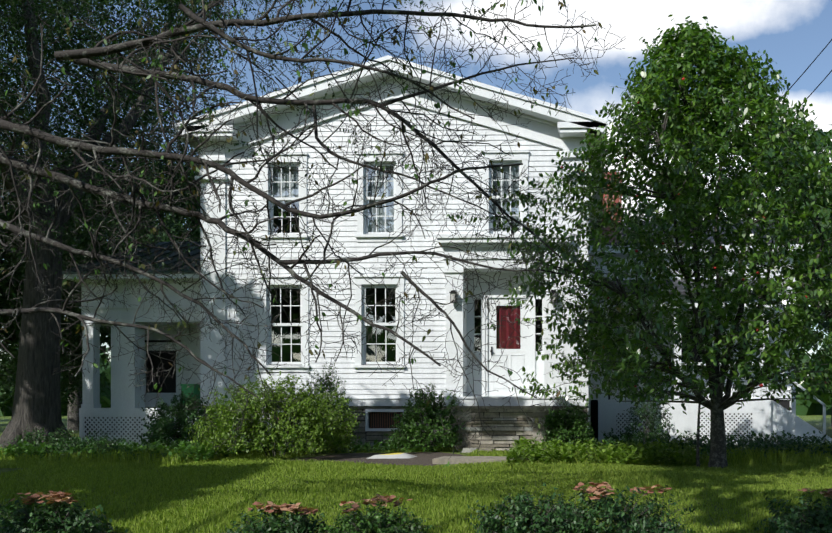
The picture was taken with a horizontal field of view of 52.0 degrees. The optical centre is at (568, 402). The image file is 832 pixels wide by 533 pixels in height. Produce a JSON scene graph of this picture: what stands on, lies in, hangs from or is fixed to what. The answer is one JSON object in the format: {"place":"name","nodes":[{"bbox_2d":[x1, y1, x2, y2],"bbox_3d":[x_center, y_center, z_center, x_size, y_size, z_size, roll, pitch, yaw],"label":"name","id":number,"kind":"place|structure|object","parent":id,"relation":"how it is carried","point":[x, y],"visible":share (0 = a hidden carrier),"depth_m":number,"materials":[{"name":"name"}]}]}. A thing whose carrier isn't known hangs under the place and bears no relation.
{"place":"outdoors","nodes":[
{"label":"outdoors","id":0,"kind":"place"},
{"bbox_2d":[2,0,264,6],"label":"tree canopy","id":1,"kind":"object","parent":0,"point":[20,1],"visible":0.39,"depth_m":17.75,"materials":[{"name":"green plant"}]},
{"bbox_2d":[85,417,198,445],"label":"lattice","id":2,"kind":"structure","parent":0,"point":[87,424],"depth_m":18.92,"materials":[{"name":"white wood"}]},
{"bbox_2d":[145,340,180,407],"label":"wing rooms","id":3,"kind":"object","parent":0,"point":[169,382],"visible":0.03,"depth_m":20.01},
{"bbox_2d":[145,325,201,406],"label":"wing clapboards","id":4,"kind":"object","parent":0,"point":[189,360],"visible":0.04,"depth_m":19.96,"materials":[{"name":"white wood"}]},
{"bbox_2d":[226,101,562,397],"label":"house clapboards","id":5,"kind":"object","parent":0,"point":[425,371],"visible":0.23,"depth_m":18.11,"materials":[{"name":"white wood"}]},
{"bbox_2d":[273,165,518,231],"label":"window curtains","id":6,"kind":"object","parent":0,"point":[295,192],"depth_m":18.28,"materials":[{"name":"white fabric"}]},
{"bbox_2d":[271,204,541,364],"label":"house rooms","id":7,"kind":"object","parent":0,"point":[296,328],"depth_m":19.24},
{"bbox_2d":[0,415,831,532],"bbox_3d":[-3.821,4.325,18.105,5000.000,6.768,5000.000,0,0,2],"label":"lawn","id":8,"kind":"structure","parent":0,"point":[816,421],"depth_m":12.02,"materials":[{"name":"green plant"}]},
{"bbox_2d":[0,426,87,455],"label":"plants","id":9,"kind":"object","parent":8,"relation":"on","point":[52,439],"depth_m":15.59,"materials":[{"name":"green plant"}]},
{"bbox_2d":[0,191,110,361],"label":"tree","id":10,"kind":"object","parent":8,"relation":"on","point":[63,326],"depth_m":21.81,"materials":[{"name":"green plant"}]},
{"bbox_2d":[0,490,127,532],"bbox_3d":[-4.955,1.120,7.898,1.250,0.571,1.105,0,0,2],"label":"spirea","id":11,"kind":"object","parent":8,"relation":"on","point":[80,525],"depth_m":7.84,"materials":[{"name":"green plant"}]},
{"bbox_2d":[9,489,77,504],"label":"flowers","id":12,"kind":"object","parent":11,"relation":"attached to","point":[58,498],"visible":0.98,"depth_m":7.86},
{"bbox_2d":[1,152,150,430],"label":"tree","id":13,"kind":"object","parent":8,"relation":"on","point":[73,420],"depth_m":32.35,"materials":[{"name":"green plant"}]},
{"bbox_2d":[45,428,129,458],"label":"plants","id":14,"kind":"object","parent":8,"relation":"on","point":[90,441],"depth_m":15.20,"materials":[{"name":"green plant"}]},
{"bbox_2d":[0,445,225,465],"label":"tall grass","id":15,"kind":"structure","parent":8,"relation":"on","point":[144,455],"depth_m":14.51,"materials":[{"name":"green plant"}]},
{"bbox_2d":[0,438,253,460],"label":"bed weeds","id":16,"kind":"object","parent":8,"relation":"on","point":[184,448],"visible":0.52,"depth_m":15.02,"materials":[{"name":"green plant"}]},
{"bbox_2d":[105,207,156,330],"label":"tree","id":17,"kind":"object","parent":8,"relation":"on","point":[132,226],"depth_m":48.03,"materials":[{"name":"green plant"}]},
{"bbox_2d":[63,274,201,445],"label":"wing trim","id":18,"kind":"structure","parent":8,"relation":"on","point":[126,398],"depth_m":18.88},
{"bbox_2d":[62,240,199,273],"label":"wing roof","id":19,"kind":"structure","parent":18,"relation":"on","point":[195,252],"depth_m":19.67,"materials":[{"name":"grey"}]},
{"bbox_2d":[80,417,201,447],"bbox_3d":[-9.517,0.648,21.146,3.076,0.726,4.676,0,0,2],"label":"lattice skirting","id":20,"kind":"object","parent":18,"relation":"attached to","point":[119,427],"visible":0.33,"depth_m":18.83,"materials":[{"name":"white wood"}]},
{"bbox_2d":[180,384,200,403],"bbox_3d":[-8.954,-0.165,19.701,0.340,0.560,0.410,0,0,2],"label":"green porch box","id":21,"kind":"object","parent":18,"relation":"on","point":[196,391],"visible":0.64,"depth_m":19.52,"materials":[{"name":"green paint"}]},
{"bbox_2d":[74,135,193,251],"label":"tree","id":22,"kind":"object","parent":8,"relation":"on","point":[152,214],"depth_m":42.35,"materials":[{"name":"green plant"}]},
{"bbox_2d":[145,165,199,241],"bbox_3d":[-15.463,-5.122,40.356,13.919,12.683,9.062,0,0,2],"label":"tree","id":23,"kind":"object","parent":8,"relation":"on","point":[191,233],"depth_m":39.51,"materials":[{"name":"green plant"}]},
{"bbox_2d":[137,389,216,448],"bbox_3d":[-7.690,0.378,16.865,2.040,1.370,1.700,0,0,2],"label":"shrub","id":24,"kind":"object","parent":8,"relation":"on","point":[163,425],"depth_m":16.59,"materials":[{"name":"green plant"}]},
{"bbox_2d":[0,0,499,447],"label":"tree","id":25,"kind":"object","parent":8,"relation":"on","point":[22,45],"depth_m":18.34,"materials":[{"name":"plant"}]},
{"bbox_2d":[184,370,364,456],"bbox_3d":[-5.398,0.200,15.457,3.295,1.685,2.405,0,0,2],"label":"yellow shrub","id":26,"kind":"object","parent":8,"relation":"on","point":[276,427],"depth_m":15.03,"materials":[{"name":"plant"}]},
{"bbox_2d":[220,502,348,532],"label":"spirea","id":27,"kind":"object","parent":8,"relation":"on","point":[295,527],"depth_m":7.59,"materials":[{"name":"green plant"}]},
{"bbox_2d":[248,501,318,516],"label":"flowers","id":28,"kind":"object","parent":27,"relation":"attached to","point":[293,508],"visible":0.94,"depth_m":7.55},
{"bbox_2d":[0,0,625,460],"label":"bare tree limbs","id":29,"kind":"object","parent":8,"relation":"on","point":[84,58],"visible":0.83,"depth_m":8.06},
{"bbox_2d":[0,0,622,466],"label":"tree leaves","id":30,"kind":"object","parent":29,"relation":"attached to","point":[304,44],"visible":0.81,"depth_m":7.77,"materials":[{"name":"green plant"}]},
{"bbox_2d":[294,361,360,445],"bbox_3d":[-5.046,0.085,17.068,1.597,1.926,1.359,0,0,2],"label":"tall shrub","id":31,"kind":"object","parent":8,"relation":"on","point":[329,380],"depth_m":17.08,"materials":[{"name":"green plant"}]},
{"bbox_2d":[309,496,440,532],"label":"spirea","id":32,"kind":"object","parent":8,"relation":"on","point":[367,522],"depth_m":7.57,"materials":[{"name":"green plant"}]},
{"bbox_2d":[339,493,411,512],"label":"flowers","id":33,"kind":"object","parent":32,"relation":"attached to","point":[373,501],"visible":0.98,"depth_m":7.72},
{"bbox_2d":[293,452,461,465],"bbox_3d":[-3.501,1.034,15.568,3.000,0.092,2.450,0,0,2],"label":"soil bed","id":34,"kind":"object","parent":8,"relation":"on","point":[424,458],"visible":0.67,"depth_m":15.29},
{"bbox_2d":[366,453,416,458],"bbox_3d":[-3.282,0.979,15.536,0.958,0.097,0.362,0,0,-5],"label":"mulch bag","id":35,"kind":"object","parent":34,"relation":"on","point":[392,455],"visible":0.94,"depth_m":15.40,"materials":[{"name":"white plastic"}]},
{"bbox_2d":[172,55,606,429],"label":"house trim","id":36,"kind":"structure","parent":8,"relation":"on","point":[564,131],"depth_m":18.07,"materials":[{"name":"white wood"}]},
{"bbox_2d":[271,166,541,361],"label":"window frames","id":37,"kind":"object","parent":36,"relation":"in","point":[393,314],"visible":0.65,"depth_m":18.24,"materials":[{"name":"white wood"}]},
{"bbox_2d":[169,438,620,452],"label":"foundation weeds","id":38,"kind":"object","parent":8,"relation":"on","point":[366,447],"visible":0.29,"depth_m":16.66,"materials":[{"name":"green plant"}]},
{"bbox_2d":[204,406,587,452],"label":"foundation stones","id":39,"kind":"object","parent":8,"relation":"on","point":[499,443],"visible":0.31,"depth_m":16.99,"materials":[{"name":"grey stone"}]},
{"bbox_2d":[269,409,405,430],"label":"foundation window frames","id":40,"kind":"structure","parent":39,"relation":"in","point":[367,411],"depth_m":18.12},
{"bbox_2d":[276,412,400,427],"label":"foundation window bars","id":41,"kind":"object","parent":40,"relation":"in","point":[380,419],"visible":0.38,"depth_m":18.16,"materials":[{"name":"black metal"}]},
{"bbox_2d":[204,406,587,449],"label":"foundation joints","id":42,"kind":"object","parent":39,"relation":"in","point":[427,426],"visible":0.16,"depth_m":18.18,"materials":[{"name":"grey concrete"}]},
{"bbox_2d":[0,446,831,474],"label":"grass","id":43,"kind":"structure","parent":8,"relation":"on","point":[262,461],"depth_m":13.74,"materials":[{"name":"green plant"}]},
{"bbox_2d":[0,331,831,415],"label":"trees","id":44,"kind":"object","parent":8,"relation":"on","point":[814,407],"visible":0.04,"depth_m":73.80,"materials":[{"name":"green plant"}]},
{"bbox_2d":[654,165,826,338],"bbox_3d":[7.389,-5.077,38.342,10.481,12.594,10.515,0,0,33],"label":"tree","id":45,"kind":"object","parent":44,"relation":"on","point":[810,309],"depth_m":39.44,"materials":[{"name":"green plant"}]},
{"bbox_2d":[667,96,831,342],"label":"tree","id":46,"kind":"object","parent":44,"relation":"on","point":[826,323],"depth_m":26.18,"materials":[{"name":"green plant"}]},
{"bbox_2d":[731,122,831,427],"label":"tree","id":47,"kind":"object","parent":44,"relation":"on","point":[821,132],"depth_m":31.26,"materials":[{"name":"green plant"}]},
{"bbox_2d":[383,382,465,451],"bbox_3d":[-2.932,0.307,17.026,1.671,1.452,1.494,0,0,2],"label":"shrub","id":48,"kind":"object","parent":8,"relation":"on","point":[413,428],"depth_m":16.80,"materials":[{"name":"green plant"}]},
{"bbox_2d":[432,456,531,463],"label":"path slab","id":49,"kind":"structure","parent":8,"relation":"on","point":[457,459],"depth_m":14.50,"materials":[{"name":"stone"}]},
{"bbox_2d":[464,483,594,532],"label":"spirea","id":50,"kind":"object","parent":8,"relation":"on","point":[525,511],"depth_m":7.90,"materials":[{"name":"green plant"}]},
{"bbox_2d":[537,398,600,446],"bbox_3d":[0.005,0.476,16.972,1.336,1.158,1.184,0,0,2],"label":"shrub","id":51,"kind":"object","parent":8,"relation":"on","point":[565,414],"depth_m":16.79,"materials":[{"name":"green plant"}]},
{"bbox_2d":[503,436,701,465],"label":"weeds","id":52,"kind":"object","parent":8,"relation":"on","point":[529,450],"visible":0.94,"depth_m":14.30,"materials":[{"name":"green plant"}]},
{"bbox_2d":[537,485,694,532],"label":"spirea","id":53,"kind":"object","parent":8,"relation":"on","point":[616,511],"depth_m":7.65,"materials":[{"name":"green plant"}]},
{"bbox_2d":[569,479,670,499],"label":"flowers","id":54,"kind":"object","parent":53,"relation":"attached to","point":[591,489],"visible":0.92,"depth_m":7.77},
{"bbox_2d":[457,11,831,467],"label":"apple tree","id":55,"kind":"object","parent":8,"relation":"on","point":[730,309],"depth_m":13.01,"materials":[{"name":"green plant"}]},
{"bbox_2d":[560,77,825,386],"bbox_3d":[2.739,-3.115,13.788,5.940,5.794,4.877,0,0,36],"label":"apple tree fruit","id":56,"kind":"object","parent":55,"relation":"hanging from","point":[742,279],"visible":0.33,"depth_m":12.37,"materials":[{"name":"red food"}]},
{"bbox_2d":[622,396,674,441],"bbox_3d":[1.859,0.357,19.540,1.291,1.386,1.294,0,0,2],"label":"shrub by right porch","id":57,"kind":"object","parent":8,"relation":"on","point":[658,425],"depth_m":19.47,"materials":[{"name":"green plant"}]},
{"bbox_2d":[616,413,751,441],"bbox_3d":[2.869,0.572,21.377,4.130,1.175,1.840,0,0,2],"label":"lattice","id":58,"kind":"object","parent":8,"relation":"on","point":[700,422],"depth_m":20.44,"materials":[{"name":"grey wood"}]},
{"bbox_2d":[553,440,831,465],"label":"ground cover plants","id":59,"kind":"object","parent":8,"relation":"on","point":[758,455],"depth_m":14.36,"materials":[{"name":"green plant"}]},
{"bbox_2d":[590,220,797,293],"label":"wing roof","id":60,"kind":"structure","parent":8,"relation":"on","point":[680,288],"depth_m":22.09,"materials":[{"name":"grey"}]},
{"bbox_2d":[602,172,622,221],"bbox_3d":[1.311,-4.485,25.448,0.680,5.000,0.680,0,0,2],"label":"chimney","id":61,"kind":"object","parent":60,"relation":"on","point":[617,200],"visible":0.11,"depth_m":25.15,"materials":[{"name":"brick"}]},
{"bbox_2d":[590,254,789,399],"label":"wing clapboards","id":62,"kind":"object","parent":60,"relation":"attached to","point":[594,383],"visible":0.15,"depth_m":22.27,"materials":[{"name":"paint"}]},
{"bbox_2d":[662,39,831,210],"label":"power line","id":63,"kind":"object","parent":60,"relation":"attached to","point":[796,80],"visible":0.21,"depth_m":16.79,"materials":[{"name":"black"}]},
{"bbox_2d":[698,70,831,202],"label":"power line","id":64,"kind":"object","parent":60,"relation":"attached to","point":[803,102],"visible":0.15,"depth_m":16.48,"materials":[{"name":"black"}]},
{"bbox_2d":[590,244,831,444],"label":"porch trim","id":65,"kind":"structure","parent":8,"relation":"on","point":[785,420],"depth_m":20.38,"materials":[{"name":"white paint"}]},
{"bbox_2d":[598,413,770,442],"bbox_3d":[2.838,0.587,20.378,4.230,0.785,0.014,0,0,2],"label":"lattice panel","id":66,"kind":"object","parent":65,"relation":"attached to","point":[695,420],"visible":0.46,"depth_m":20.36,"materials":[{"name":"white paint"}]},
{"bbox_2d":[601,428,831,458],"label":"plants","id":67,"kind":"object","parent":8,"relation":"on","point":[799,442],"visible":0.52,"depth_m":16.71,"materials":[{"name":"green plant"}]},
{"bbox_2d":[754,488,831,532],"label":"spirea","id":68,"kind":"object","parent":8,"relation":"on","point":[825,528],"depth_m":7.60,"materials":[{"name":"green plant"}]},
{"bbox_2d":[798,487,831,498],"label":"flowers","id":69,"kind":"object","parent":68,"relation":"attached to","point":[828,493],"visible":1,"depth_m":7.71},
{"bbox_2d":[763,507,830,532],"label":"spirea","id":70,"kind":"object","parent":8,"relation":"on","point":[770,530],"depth_m":7.87,"materials":[{"name":"green plant"}]},
{"bbox_2d":[0,0,831,386],"label":"sky","id":71,"kind":"structure","parent":0,"point":[792,33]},
{"bbox_2d":[449,290,556,302],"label":"house lanterns","id":72,"kind":"object","parent":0,"point":[452,291],"visible":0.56,"depth_m":17.83,"materials":[{"name":"black metal"}]},
{"bbox_2d":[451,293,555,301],"bbox_3d":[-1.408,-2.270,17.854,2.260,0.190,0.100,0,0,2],"label":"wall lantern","id":73,"kind":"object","parent":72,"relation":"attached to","point":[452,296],"visible":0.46,"depth_m":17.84,"materials":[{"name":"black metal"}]},
{"bbox_2d":[497,306,519,348],"bbox_3d":[-1.345,-1.690,18.592,0.580,1.030,0.052,0,0,2],"label":"door curtain","id":74,"kind":"object","parent":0,"point":[510,340],"depth_m":18.59,"materials":[{"name":"red fabric"}]},
{"bbox_2d":[590,314,789,439],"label":"wing rooms","id":75,"kind":"object","parent":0,"point":[594,411],"visible":0.08,"depth_m":22.34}
]}

